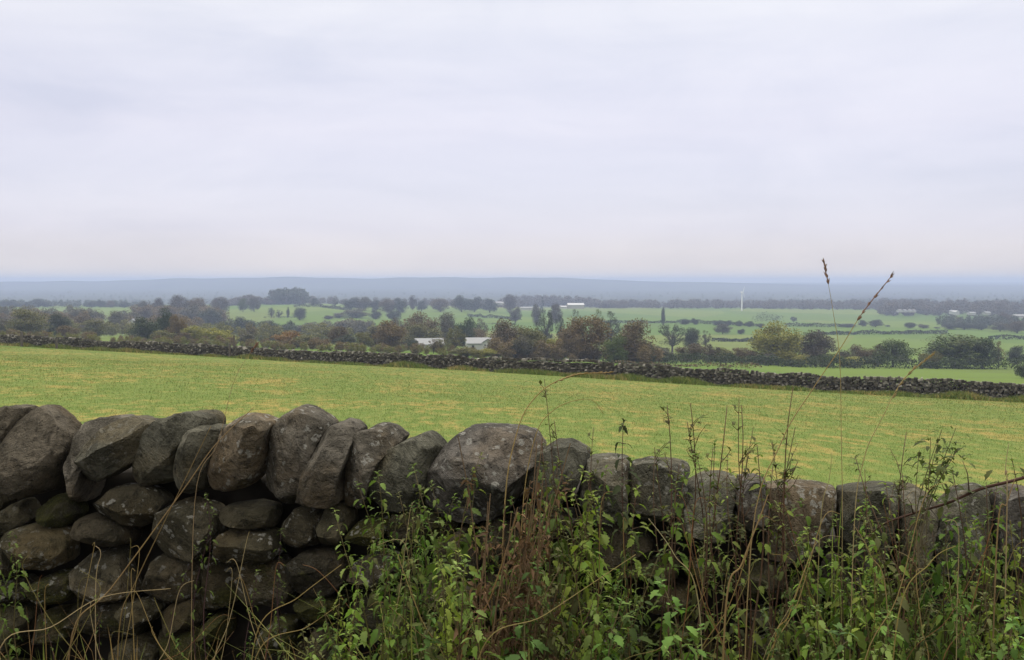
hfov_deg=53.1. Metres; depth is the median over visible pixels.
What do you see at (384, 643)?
nettle
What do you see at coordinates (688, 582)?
grass plant
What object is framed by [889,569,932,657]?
nettle
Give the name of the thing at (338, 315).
tree
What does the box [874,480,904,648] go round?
nettle
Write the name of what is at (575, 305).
shed
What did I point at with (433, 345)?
tree
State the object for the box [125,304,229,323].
valley wood
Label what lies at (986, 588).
grass plant
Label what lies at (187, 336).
bush
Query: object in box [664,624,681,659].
nettle
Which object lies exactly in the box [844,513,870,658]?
nettle
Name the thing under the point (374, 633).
nettle
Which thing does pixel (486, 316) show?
hedge
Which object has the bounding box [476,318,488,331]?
tree
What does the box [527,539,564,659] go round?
nettle
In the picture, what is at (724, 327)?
tree
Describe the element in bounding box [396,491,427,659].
nettle
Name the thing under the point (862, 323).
tree
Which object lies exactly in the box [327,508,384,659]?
nettle
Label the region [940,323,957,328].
tree
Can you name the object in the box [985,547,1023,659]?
nettle
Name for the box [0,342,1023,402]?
tussock grass
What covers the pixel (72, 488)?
dry stone wall
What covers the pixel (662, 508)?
seeding weed
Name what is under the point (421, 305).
tree
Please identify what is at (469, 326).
tree
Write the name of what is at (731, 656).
nettle
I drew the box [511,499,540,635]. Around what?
nettle
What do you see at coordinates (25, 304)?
tree
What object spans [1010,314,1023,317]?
shed
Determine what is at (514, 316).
tree
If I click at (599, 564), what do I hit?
grass plant
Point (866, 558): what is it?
nettle
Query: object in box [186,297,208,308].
tree
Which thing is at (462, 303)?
tree
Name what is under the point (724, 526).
nettle
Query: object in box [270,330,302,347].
bush
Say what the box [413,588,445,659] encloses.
nettle
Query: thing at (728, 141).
sky
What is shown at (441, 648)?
verge grass
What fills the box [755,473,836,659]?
nettle
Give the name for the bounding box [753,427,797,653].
seeding weed
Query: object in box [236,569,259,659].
weed sprig
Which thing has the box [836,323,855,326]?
bush
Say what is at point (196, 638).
grass plant
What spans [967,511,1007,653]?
nettle
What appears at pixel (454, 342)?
tree
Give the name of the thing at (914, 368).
grass plant
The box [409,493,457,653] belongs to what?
nettle
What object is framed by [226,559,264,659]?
grass plant
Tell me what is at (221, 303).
tree
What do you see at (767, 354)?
bush
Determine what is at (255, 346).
grass plant
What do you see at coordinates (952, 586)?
nettle
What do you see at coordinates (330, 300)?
skyline wood
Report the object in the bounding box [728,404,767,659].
seeding weed
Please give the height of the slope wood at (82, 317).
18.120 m
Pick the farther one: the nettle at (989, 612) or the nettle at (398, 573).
the nettle at (398, 573)
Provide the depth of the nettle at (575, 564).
2.79 m
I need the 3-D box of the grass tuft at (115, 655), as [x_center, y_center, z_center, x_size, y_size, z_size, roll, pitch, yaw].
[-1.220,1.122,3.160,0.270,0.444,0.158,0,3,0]
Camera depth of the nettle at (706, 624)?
2.83 m
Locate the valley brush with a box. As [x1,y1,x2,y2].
[0,328,636,362]
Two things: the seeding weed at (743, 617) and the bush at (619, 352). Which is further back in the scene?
the bush at (619, 352)
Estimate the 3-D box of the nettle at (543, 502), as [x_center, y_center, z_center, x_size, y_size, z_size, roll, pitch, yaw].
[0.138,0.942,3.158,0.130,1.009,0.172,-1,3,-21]
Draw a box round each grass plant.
[0,588,170,648]
[22,556,81,659]
[31,575,41,659]
[44,584,48,659]
[63,570,100,659]
[66,542,94,659]
[68,408,252,659]
[90,603,101,659]
[95,546,100,659]
[117,426,210,658]
[119,538,130,659]
[122,547,139,659]
[131,568,134,659]
[136,592,172,659]
[154,598,187,659]
[159,581,191,659]
[165,615,229,659]
[191,342,258,659]
[213,533,248,659]
[221,568,231,659]
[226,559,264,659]
[233,577,271,659]
[251,565,340,659]
[255,604,338,659]
[265,562,283,658]
[305,565,379,654]
[371,527,398,644]
[379,539,418,656]
[386,502,413,649]
[398,554,444,657]
[406,569,423,630]
[445,529,458,637]
[460,512,517,659]
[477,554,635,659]
[500,371,613,651]
[518,399,602,639]
[565,562,594,659]
[595,491,612,659]
[623,518,629,656]
[624,587,705,659]
[649,519,702,659]
[676,517,728,659]
[677,495,725,659]
[679,497,704,658]
[698,516,771,655]
[698,559,754,657]
[701,501,717,594]
[713,555,734,659]
[722,495,767,659]
[738,587,739,659]
[744,271,893,659]
[763,535,838,659]
[767,511,838,659]
[772,559,808,657]
[774,554,812,648]
[782,504,839,658]
[815,455,831,657]
[821,258,842,639]
[849,351,934,659]
[853,524,888,636]
[865,483,944,659]
[873,554,880,649]
[883,501,930,659]
[892,546,954,659]
[899,552,971,659]
[905,560,969,652]
[906,545,991,659]
[907,491,916,651]
[908,520,925,657]
[916,568,928,659]
[943,524,993,659]
[946,542,958,641]
[948,520,958,659]
[974,542,1021,643]
[977,538,992,645]
[992,478,1015,657]
[1003,443,1008,659]
[1010,520,1023,617]
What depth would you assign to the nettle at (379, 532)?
3.25 m
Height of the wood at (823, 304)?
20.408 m
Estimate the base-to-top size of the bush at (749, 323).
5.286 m
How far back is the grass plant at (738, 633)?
2.59 m
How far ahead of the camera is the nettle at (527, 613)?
2.67 m
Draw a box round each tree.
[3,307,53,334]
[5,299,17,305]
[17,302,32,306]
[31,298,44,307]
[41,301,52,307]
[43,312,71,337]
[65,308,108,326]
[86,301,95,306]
[95,299,104,307]
[106,300,114,307]
[106,310,129,332]
[117,301,130,307]
[124,317,160,340]
[133,307,152,320]
[137,300,150,307]
[151,297,164,306]
[151,305,179,317]
[155,308,172,335]
[164,314,187,338]
[168,294,191,308]
[175,304,201,322]
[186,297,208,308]
[198,307,222,325]
[209,296,229,310]
[211,321,235,333]
[231,316,258,331]
[237,297,248,310]
[247,297,260,311]
[256,321,273,328]
[267,308,274,317]
[272,323,289,332]
[291,308,306,319]
[295,325,308,331]
[309,298,319,305]
[326,325,348,344]
[332,313,346,317]
[334,320,352,328]
[341,308,370,317]
[342,297,361,308]
[353,296,371,308]
[353,332,373,346]
[361,321,376,331]
[365,326,383,347]
[367,310,382,318]
[370,300,380,310]
[372,320,406,347]
[378,298,396,312]
[384,310,401,319]
[390,318,409,344]
[393,298,408,312]
[399,324,444,343]
[400,311,441,334]
[409,295,417,309]
[414,300,426,310]
[428,338,439,352]
[429,298,449,311]
[433,339,448,349]
[437,312,455,343]
[444,326,467,350]
[450,295,472,311]
[452,316,477,345]
[469,296,483,311]
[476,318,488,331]
[480,298,500,312]
[490,318,526,345]
[503,294,516,311]
[509,307,522,322]
[513,325,547,354]
[531,304,540,324]
[533,309,554,339]
[548,303,562,325]
[555,314,564,335]
[555,314,613,359]
[557,329,582,358]
[603,311,620,340]
[611,318,657,363]
[658,324,686,351]
[661,307,665,323]
[681,327,701,347]
[700,330,711,345]
[713,323,732,333]
[736,329,744,333]
[747,320,804,363]
[793,329,838,365]
[847,344,872,364]
[857,320,868,326]
[867,319,883,326]
[870,338,917,366]
[903,322,917,327]
[912,333,997,368]
[918,324,929,327]
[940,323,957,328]
[955,321,974,329]
[965,337,1001,367]
[972,323,990,329]
[988,322,1009,330]
[993,341,1005,363]
[995,312,1012,320]
[1005,321,1023,332]
[1005,345,1023,362]
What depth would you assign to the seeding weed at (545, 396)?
3.04 m
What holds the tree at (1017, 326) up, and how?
on the ground at (390, 289)
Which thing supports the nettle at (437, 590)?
on the ground at (390, 289)
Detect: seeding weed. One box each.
[537,442,564,651]
[539,379,577,648]
[545,421,587,651]
[585,428,605,648]
[647,405,690,658]
[647,440,672,659]
[647,463,684,659]
[677,403,710,645]
[684,415,714,659]
[692,408,738,659]
[698,450,729,659]
[713,405,757,659]
[725,427,754,659]
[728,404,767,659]
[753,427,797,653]
[759,388,801,659]
[768,441,796,654]
[848,469,874,606]
[885,432,911,650]
[897,473,931,627]
[968,484,996,659]
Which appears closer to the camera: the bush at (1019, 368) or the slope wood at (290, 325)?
the bush at (1019, 368)
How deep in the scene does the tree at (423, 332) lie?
373.30 m
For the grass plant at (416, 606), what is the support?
on the ground at (390, 289)
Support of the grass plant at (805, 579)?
on the ground at (390, 289)
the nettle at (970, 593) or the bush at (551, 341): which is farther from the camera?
the bush at (551, 341)
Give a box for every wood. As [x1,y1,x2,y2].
[0,291,1023,300]
[0,299,139,306]
[0,304,142,325]
[0,308,204,329]
[2,298,428,303]
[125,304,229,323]
[222,318,296,333]
[228,294,275,305]
[264,287,310,303]
[300,317,374,333]
[307,295,529,307]
[499,294,601,306]
[588,298,779,308]
[759,298,912,309]
[791,298,1023,303]
[875,298,1023,315]
[935,314,1023,326]
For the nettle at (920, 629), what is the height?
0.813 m
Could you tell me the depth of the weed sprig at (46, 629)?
3.27 m
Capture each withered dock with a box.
[438,619,509,659]
[441,494,559,659]
[458,437,592,659]
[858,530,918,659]
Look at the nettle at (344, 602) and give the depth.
3.09 m
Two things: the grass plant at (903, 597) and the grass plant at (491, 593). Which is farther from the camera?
the grass plant at (491, 593)
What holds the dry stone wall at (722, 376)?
on the ground at (390, 289)
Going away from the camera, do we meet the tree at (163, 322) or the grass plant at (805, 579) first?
the grass plant at (805, 579)
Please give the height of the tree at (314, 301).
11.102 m
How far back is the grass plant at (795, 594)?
2.64 m
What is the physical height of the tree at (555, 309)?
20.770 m
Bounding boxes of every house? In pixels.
[482,338,491,349]
[520,307,532,309]
[952,310,959,314]
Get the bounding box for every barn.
[414,338,444,348]
[464,337,489,349]
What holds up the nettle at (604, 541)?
on the ground at (390, 289)
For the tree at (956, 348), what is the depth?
286.55 m
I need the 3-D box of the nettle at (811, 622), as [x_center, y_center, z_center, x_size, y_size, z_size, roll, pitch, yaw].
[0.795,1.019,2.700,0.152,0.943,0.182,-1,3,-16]
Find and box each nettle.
[0,561,15,659]
[2,531,29,659]
[175,639,185,659]
[245,636,254,659]
[272,622,289,659]
[297,628,310,659]
[307,623,325,659]
[309,635,322,659]
[316,591,346,659]
[316,594,338,659]
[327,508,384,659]
[328,592,347,659]
[329,636,342,659]
[332,602,360,659]
[336,555,371,659]
[339,627,359,659]
[340,581,363,659]
[353,481,404,651]
[358,529,398,659]
[369,470,402,659]
[370,556,399,659]
[374,593,404,659]
[376,515,405,657]
[376,619,392,659]
[377,601,401,659]
[382,539,430,659]
[383,485,425,659]
[383,536,417,659]
[389,517,417,659]
[393,558,422,659]
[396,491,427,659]
[404,501,438,658]
[404,615,414,659]
[407,463,465,656]
[407,516,437,659]
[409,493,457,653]
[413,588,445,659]
[414,500,441,657]
[414,612,446,659]
[417,452,484,659]
[419,592,446,659]
[420,596,433,655]
[424,480,465,654]
[428,536,453,656]
[430,548,472,659]
[432,558,460,659]
[434,559,457,657]
[436,548,467,659]
[439,558,480,659]
[446,470,485,632]
[451,561,490,659]
[451,574,503,659]
[460,520,506,659]
[475,528,511,648]
[481,520,536,659]
[485,619,506,659]
[495,534,534,645]
[499,562,551,659]
[502,496,541,657]
[504,569,527,658]
[506,579,542,657]
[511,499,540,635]
[523,511,564,659]
[525,503,562,657]
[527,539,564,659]
[527,595,547,659]
[528,563,552,659]
[529,456,566,655]
[529,547,567,659]
[531,514,550,658]
[534,470,569,657]
[534,513,580,659]
[538,461,602,654]
[552,494,595,659]
[553,490,599,658]
[553,496,602,658]
[553,510,592,658]
[553,532,581,659]
[555,528,597,654]
[561,613,581,659]
[568,494,603,659]
[570,487,613,659]
[572,465,613,652]
[578,465,617,659]
[579,473,610,654]
[580,577,613,659]
[585,554,631,659]
[589,532,639,659]
[592,597,636,659]
[595,580,625,659]
[606,418,642,657]
[608,553,629,659]
[610,549,663,659]
[611,485,656,658]
[618,596,641,659]
[625,563,645,657]
[628,567,653,659]
[643,472,703,659]
[645,450,671,658]
[649,579,699,659]
[650,480,683,659]
[659,448,711,659]
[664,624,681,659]
[679,623,706,659]
[681,541,709,658]
[685,451,724,659]
[697,536,725,659]
[703,439,737,659]
[710,529,740,659]
[720,454,760,659]
[722,611,743,659]
[733,443,773,659]
[750,445,780,652]
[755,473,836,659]
[761,607,788,659]
[765,575,798,659]
[765,608,791,659]
[765,631,774,659]
[770,470,801,652]
[776,589,797,659]
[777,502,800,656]
[778,561,823,652]
[788,599,822,659]
[789,498,836,656]
[792,562,825,659]
[793,533,828,659]
[796,526,822,659]
[797,541,828,659]
[803,604,831,659]
[810,554,840,658]
[820,559,852,659]
[824,539,879,659]
[826,514,849,658]
[827,622,857,659]
[830,552,863,652]
[830,585,856,659]
[831,585,873,659]
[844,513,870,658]
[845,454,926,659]
[848,568,879,659]
[850,500,892,659]
[853,571,876,656]
[855,498,888,651]
[858,531,904,659]
[863,513,924,659]
[865,518,911,651]
[869,605,894,658]
[871,611,903,659]
[871,649,878,659]
[872,487,938,645]
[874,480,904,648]
[874,610,901,659]
[875,572,906,658]
[879,481,914,659]
[887,581,915,653]
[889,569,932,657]
[894,607,914,659]
[904,573,925,659]
[906,520,960,659]
[907,531,974,659]
[907,551,938,659]
[908,550,938,658]
[910,599,933,659]
[914,602,941,659]
[920,534,969,651]
[921,602,941,659]
[922,516,986,659]
[924,512,964,659]
[929,535,971,658]
[936,540,983,659]
[942,468,981,658]
[946,590,971,659]
[947,546,989,659]
[950,503,990,659]
[951,603,982,659]
[957,569,984,654]
[959,606,982,659]
[963,620,974,659]
[963,630,979,659]
[965,519,1021,659]
[966,613,983,655]
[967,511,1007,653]
[972,524,1015,658]
[972,591,1006,659]
[976,542,1000,659]
[980,486,1005,659]
[985,499,1023,659]
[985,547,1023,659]
[987,625,1023,659]
[994,556,1020,659]
[996,616,1023,659]
[1000,539,1023,649]
[1003,604,1016,659]
[1005,457,1023,659]
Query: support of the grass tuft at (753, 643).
on the ground at (390, 289)
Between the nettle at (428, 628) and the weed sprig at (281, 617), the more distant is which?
the weed sprig at (281, 617)
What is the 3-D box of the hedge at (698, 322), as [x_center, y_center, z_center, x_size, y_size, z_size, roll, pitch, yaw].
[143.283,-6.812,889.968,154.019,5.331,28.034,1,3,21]
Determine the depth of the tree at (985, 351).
285.59 m
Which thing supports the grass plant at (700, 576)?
on the ground at (390, 289)
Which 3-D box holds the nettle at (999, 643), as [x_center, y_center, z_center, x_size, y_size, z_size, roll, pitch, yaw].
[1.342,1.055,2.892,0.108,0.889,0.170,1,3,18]
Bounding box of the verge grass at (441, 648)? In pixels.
[0,583,936,659]
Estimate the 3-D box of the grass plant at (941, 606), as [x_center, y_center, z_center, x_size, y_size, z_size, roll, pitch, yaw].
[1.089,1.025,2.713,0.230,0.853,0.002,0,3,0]
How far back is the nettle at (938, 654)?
2.68 m
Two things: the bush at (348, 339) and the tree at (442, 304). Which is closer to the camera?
the bush at (348, 339)
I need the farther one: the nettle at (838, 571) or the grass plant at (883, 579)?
the nettle at (838, 571)
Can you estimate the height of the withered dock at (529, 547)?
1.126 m
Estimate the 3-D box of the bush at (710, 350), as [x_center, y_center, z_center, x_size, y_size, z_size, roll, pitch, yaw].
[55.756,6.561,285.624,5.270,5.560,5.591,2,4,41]
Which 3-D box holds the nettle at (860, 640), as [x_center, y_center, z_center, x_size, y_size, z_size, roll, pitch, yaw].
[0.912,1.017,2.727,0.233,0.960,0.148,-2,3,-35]
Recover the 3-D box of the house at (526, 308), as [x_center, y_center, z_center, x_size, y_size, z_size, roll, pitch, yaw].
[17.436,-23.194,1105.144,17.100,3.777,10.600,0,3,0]
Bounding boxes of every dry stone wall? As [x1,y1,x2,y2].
[0,334,495,369]
[0,404,1023,659]
[489,357,1023,397]
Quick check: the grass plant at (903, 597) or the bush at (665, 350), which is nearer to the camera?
the grass plant at (903, 597)
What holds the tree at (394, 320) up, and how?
on the ground at (390, 289)
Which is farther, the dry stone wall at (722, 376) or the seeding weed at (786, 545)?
the dry stone wall at (722, 376)
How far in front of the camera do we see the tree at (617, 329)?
429.54 m
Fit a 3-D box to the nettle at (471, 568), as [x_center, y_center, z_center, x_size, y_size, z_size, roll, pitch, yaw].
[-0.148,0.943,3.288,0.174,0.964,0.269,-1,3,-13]
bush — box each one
[0,318,12,334]
[54,325,81,337]
[79,318,111,336]
[149,330,176,339]
[172,332,193,341]
[180,325,207,341]
[201,327,239,339]
[235,333,254,344]
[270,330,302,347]
[292,335,313,347]
[313,337,331,345]
[334,334,358,345]
[407,339,418,350]
[450,347,481,356]
[474,348,496,357]
[509,335,533,358]
[544,338,563,358]
[602,333,628,362]
[635,345,655,362]
[656,346,676,361]
[674,342,708,361]
[680,318,691,323]
[703,344,720,361]
[711,320,724,324]
[713,347,734,362]
[724,320,732,325]
[731,347,754,362]
[735,320,742,325]
[744,321,752,326]
[754,352,778,364]
[777,351,809,365]
[817,353,842,366]
[833,350,849,364]
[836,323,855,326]
[837,356,863,366]
[869,345,888,365]
[918,351,943,367]
[1013,364,1023,377]
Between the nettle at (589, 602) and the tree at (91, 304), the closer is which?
the nettle at (589, 602)
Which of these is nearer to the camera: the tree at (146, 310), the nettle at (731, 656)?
the nettle at (731, 656)
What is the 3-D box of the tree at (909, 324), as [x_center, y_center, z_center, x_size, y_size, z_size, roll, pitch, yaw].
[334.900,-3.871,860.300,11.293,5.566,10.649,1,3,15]
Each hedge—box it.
[45,302,81,308]
[292,303,349,309]
[467,313,520,319]
[547,350,1023,369]
[602,319,764,326]
[612,360,761,367]
[711,337,754,341]
[752,312,783,321]
[784,322,839,326]
[819,329,947,334]
[988,334,1023,339]
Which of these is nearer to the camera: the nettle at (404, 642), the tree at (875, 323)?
the nettle at (404, 642)
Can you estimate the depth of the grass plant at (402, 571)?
2.82 m
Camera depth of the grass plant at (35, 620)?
3.28 m
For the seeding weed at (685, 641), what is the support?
on the ground at (390, 289)
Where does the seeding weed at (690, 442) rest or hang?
on the ground at (390, 289)
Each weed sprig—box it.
[38,592,53,657]
[93,595,103,659]
[166,545,198,659]
[188,507,216,659]
[197,493,217,659]
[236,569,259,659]
[264,581,285,657]
[271,528,289,659]
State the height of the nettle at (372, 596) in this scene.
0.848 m
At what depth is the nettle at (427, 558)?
3.11 m
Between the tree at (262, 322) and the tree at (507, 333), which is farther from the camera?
the tree at (262, 322)
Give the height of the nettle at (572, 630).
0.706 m
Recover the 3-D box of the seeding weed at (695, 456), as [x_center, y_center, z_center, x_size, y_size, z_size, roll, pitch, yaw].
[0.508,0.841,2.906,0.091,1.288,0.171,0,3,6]
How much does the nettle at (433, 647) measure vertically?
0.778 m
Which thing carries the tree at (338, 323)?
on the ground at (390, 289)
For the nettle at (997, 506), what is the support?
on the ground at (390, 289)
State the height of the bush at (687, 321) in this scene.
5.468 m
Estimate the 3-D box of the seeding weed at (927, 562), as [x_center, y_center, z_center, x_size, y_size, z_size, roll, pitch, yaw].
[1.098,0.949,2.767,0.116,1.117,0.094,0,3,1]
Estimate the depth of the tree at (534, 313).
848.81 m
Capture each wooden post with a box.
[20,331,22,346]
[55,339,57,348]
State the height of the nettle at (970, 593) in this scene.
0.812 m
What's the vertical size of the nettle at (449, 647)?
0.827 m
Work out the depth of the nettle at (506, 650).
2.76 m
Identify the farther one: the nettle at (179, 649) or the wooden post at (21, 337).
the wooden post at (21, 337)
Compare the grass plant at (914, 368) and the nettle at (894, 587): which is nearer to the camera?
the grass plant at (914, 368)
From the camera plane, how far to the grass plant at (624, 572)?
2.75 m
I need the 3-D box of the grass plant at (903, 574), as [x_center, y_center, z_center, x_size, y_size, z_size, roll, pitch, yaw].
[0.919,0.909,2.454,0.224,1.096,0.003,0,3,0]
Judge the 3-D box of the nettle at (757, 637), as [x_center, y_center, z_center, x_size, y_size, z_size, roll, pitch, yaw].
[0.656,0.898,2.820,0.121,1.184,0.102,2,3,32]
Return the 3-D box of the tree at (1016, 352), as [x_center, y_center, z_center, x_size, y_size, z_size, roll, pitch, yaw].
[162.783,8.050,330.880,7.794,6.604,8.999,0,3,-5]
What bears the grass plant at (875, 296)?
on the ground at (390, 289)
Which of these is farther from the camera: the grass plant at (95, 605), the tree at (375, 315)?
the tree at (375, 315)
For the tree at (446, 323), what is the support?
on the ground at (390, 289)
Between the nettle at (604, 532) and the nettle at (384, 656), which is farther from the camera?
the nettle at (604, 532)
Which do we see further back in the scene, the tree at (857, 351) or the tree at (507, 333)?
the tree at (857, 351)
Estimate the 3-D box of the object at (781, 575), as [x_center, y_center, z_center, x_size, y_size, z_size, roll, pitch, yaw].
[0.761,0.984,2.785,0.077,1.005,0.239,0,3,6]
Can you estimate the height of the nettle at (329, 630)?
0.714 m
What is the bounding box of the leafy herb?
[900,426,975,651]
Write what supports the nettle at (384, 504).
on the ground at (390, 289)
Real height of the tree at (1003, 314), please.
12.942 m
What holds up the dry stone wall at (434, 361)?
on the ground at (390, 289)
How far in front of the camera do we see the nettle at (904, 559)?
2.82 m
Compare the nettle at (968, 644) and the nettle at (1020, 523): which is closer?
the nettle at (968, 644)
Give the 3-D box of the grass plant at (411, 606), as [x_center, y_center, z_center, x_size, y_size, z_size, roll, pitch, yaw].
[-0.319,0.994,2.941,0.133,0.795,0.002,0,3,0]
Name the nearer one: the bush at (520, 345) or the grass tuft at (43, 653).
the grass tuft at (43, 653)
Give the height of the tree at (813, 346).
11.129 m
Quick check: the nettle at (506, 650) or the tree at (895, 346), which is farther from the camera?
the tree at (895, 346)
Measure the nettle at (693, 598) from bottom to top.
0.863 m
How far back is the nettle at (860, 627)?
2.66 m
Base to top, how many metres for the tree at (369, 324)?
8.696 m
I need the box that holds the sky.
[0,0,1023,282]
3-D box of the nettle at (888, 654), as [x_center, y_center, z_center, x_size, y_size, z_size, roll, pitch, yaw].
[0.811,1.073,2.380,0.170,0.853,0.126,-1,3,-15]
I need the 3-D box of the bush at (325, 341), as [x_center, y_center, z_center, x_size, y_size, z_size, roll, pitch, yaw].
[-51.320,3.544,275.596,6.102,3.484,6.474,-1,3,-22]
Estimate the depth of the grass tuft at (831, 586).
2.83 m
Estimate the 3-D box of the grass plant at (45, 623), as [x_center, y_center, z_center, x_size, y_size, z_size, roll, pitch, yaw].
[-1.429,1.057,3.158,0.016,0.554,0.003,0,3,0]
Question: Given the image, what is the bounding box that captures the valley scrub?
[0,330,475,357]
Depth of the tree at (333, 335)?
299.73 m
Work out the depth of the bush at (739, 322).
850.44 m
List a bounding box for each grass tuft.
[37,642,55,659]
[63,629,137,659]
[245,584,490,659]
[701,501,975,659]
[727,624,791,659]
[789,542,975,659]
[912,572,966,659]
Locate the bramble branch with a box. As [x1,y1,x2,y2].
[841,460,1023,561]
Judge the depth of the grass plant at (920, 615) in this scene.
2.48 m
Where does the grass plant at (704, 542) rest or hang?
on the ground at (390, 289)
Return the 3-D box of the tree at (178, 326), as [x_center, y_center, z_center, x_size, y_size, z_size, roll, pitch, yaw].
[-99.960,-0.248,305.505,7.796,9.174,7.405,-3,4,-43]
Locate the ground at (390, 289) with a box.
[0,277,1023,659]
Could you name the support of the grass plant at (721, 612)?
on the ground at (390, 289)
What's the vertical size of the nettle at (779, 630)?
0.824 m
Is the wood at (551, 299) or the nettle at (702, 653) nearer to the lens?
the nettle at (702, 653)
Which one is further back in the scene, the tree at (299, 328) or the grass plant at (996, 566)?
the tree at (299, 328)
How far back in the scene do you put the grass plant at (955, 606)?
2.54 m
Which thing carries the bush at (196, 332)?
on the ground at (390, 289)
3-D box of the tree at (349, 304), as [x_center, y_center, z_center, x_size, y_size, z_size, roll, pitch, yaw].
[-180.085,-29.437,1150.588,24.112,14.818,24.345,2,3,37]
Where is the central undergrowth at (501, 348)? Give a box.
[485,337,664,363]
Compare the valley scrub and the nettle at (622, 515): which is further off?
the valley scrub
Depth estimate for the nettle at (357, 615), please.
2.83 m
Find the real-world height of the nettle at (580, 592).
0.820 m
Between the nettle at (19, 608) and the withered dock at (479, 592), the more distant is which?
the nettle at (19, 608)
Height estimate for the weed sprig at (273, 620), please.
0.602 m
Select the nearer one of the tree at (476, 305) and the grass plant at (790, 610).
the grass plant at (790, 610)
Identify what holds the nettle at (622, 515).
on the ground at (390, 289)
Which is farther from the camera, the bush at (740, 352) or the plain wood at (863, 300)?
the plain wood at (863, 300)
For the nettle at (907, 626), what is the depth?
2.84 m
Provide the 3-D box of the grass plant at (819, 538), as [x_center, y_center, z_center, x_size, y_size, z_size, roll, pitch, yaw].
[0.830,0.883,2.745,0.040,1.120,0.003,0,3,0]
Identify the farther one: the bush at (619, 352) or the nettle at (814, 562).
the bush at (619, 352)
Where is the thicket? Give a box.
[67,316,403,343]
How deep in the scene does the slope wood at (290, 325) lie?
583.24 m
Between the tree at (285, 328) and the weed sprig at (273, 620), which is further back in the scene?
the tree at (285, 328)
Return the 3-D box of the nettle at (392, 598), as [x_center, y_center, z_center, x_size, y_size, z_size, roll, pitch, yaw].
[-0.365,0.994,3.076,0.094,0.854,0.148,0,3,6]
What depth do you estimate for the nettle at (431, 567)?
3.04 m
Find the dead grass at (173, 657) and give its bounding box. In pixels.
[0,607,640,659]
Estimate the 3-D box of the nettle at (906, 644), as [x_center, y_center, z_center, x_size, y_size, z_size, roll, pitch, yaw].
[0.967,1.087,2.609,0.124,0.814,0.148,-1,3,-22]
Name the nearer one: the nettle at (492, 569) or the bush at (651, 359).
the nettle at (492, 569)
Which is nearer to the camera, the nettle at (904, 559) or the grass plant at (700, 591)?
the grass plant at (700, 591)
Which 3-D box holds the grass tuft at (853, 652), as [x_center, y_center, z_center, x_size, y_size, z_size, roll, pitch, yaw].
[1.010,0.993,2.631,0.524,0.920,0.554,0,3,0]
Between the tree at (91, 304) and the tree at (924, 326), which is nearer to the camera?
the tree at (924, 326)
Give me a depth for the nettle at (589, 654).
2.55 m
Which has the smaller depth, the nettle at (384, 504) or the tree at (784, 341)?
the nettle at (384, 504)
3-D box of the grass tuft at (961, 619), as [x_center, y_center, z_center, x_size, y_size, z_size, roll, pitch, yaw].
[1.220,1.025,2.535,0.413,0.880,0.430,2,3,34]
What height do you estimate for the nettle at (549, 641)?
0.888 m
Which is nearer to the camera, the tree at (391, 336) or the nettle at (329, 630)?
the nettle at (329, 630)
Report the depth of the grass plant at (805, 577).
2.67 m
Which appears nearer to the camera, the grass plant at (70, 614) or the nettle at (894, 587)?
the nettle at (894, 587)
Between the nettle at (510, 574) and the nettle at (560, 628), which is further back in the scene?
the nettle at (560, 628)
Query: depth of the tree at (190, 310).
776.74 m
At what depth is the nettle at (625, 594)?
2.73 m
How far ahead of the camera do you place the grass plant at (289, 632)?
2.94 m
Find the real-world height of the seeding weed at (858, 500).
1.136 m
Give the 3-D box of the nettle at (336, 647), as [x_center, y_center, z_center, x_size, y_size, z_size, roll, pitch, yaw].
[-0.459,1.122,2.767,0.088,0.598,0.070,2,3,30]
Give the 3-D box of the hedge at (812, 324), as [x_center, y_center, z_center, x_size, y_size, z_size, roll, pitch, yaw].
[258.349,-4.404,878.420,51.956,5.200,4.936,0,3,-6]
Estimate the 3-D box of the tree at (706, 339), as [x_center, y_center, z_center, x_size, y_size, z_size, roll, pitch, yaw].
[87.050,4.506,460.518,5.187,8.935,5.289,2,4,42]
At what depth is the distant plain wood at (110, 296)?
3003.86 m
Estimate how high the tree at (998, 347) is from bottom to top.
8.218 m
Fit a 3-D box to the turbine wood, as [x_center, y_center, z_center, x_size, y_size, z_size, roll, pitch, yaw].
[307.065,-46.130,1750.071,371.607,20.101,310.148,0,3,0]
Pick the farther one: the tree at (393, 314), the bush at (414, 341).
the tree at (393, 314)
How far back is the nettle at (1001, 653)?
2.29 m
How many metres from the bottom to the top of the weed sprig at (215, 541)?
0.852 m
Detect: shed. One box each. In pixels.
[567,303,583,308]
[982,311,990,314]
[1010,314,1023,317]
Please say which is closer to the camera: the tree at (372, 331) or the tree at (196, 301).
the tree at (372, 331)
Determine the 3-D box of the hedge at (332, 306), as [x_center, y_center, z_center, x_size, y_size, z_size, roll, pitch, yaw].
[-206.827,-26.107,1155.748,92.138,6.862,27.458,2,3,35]
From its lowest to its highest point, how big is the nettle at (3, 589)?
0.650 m
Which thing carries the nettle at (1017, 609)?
on the ground at (390, 289)
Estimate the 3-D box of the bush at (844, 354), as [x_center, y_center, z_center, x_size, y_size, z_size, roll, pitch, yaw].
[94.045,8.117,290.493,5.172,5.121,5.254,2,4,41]
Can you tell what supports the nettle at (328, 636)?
on the ground at (390, 289)
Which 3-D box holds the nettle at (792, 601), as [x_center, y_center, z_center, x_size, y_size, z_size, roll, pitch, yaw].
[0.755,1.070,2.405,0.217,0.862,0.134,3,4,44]
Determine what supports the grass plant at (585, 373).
on the ground at (390, 289)
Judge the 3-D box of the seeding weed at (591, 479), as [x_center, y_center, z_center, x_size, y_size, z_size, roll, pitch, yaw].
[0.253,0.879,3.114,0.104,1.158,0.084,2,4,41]
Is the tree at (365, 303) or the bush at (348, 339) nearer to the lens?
the bush at (348, 339)

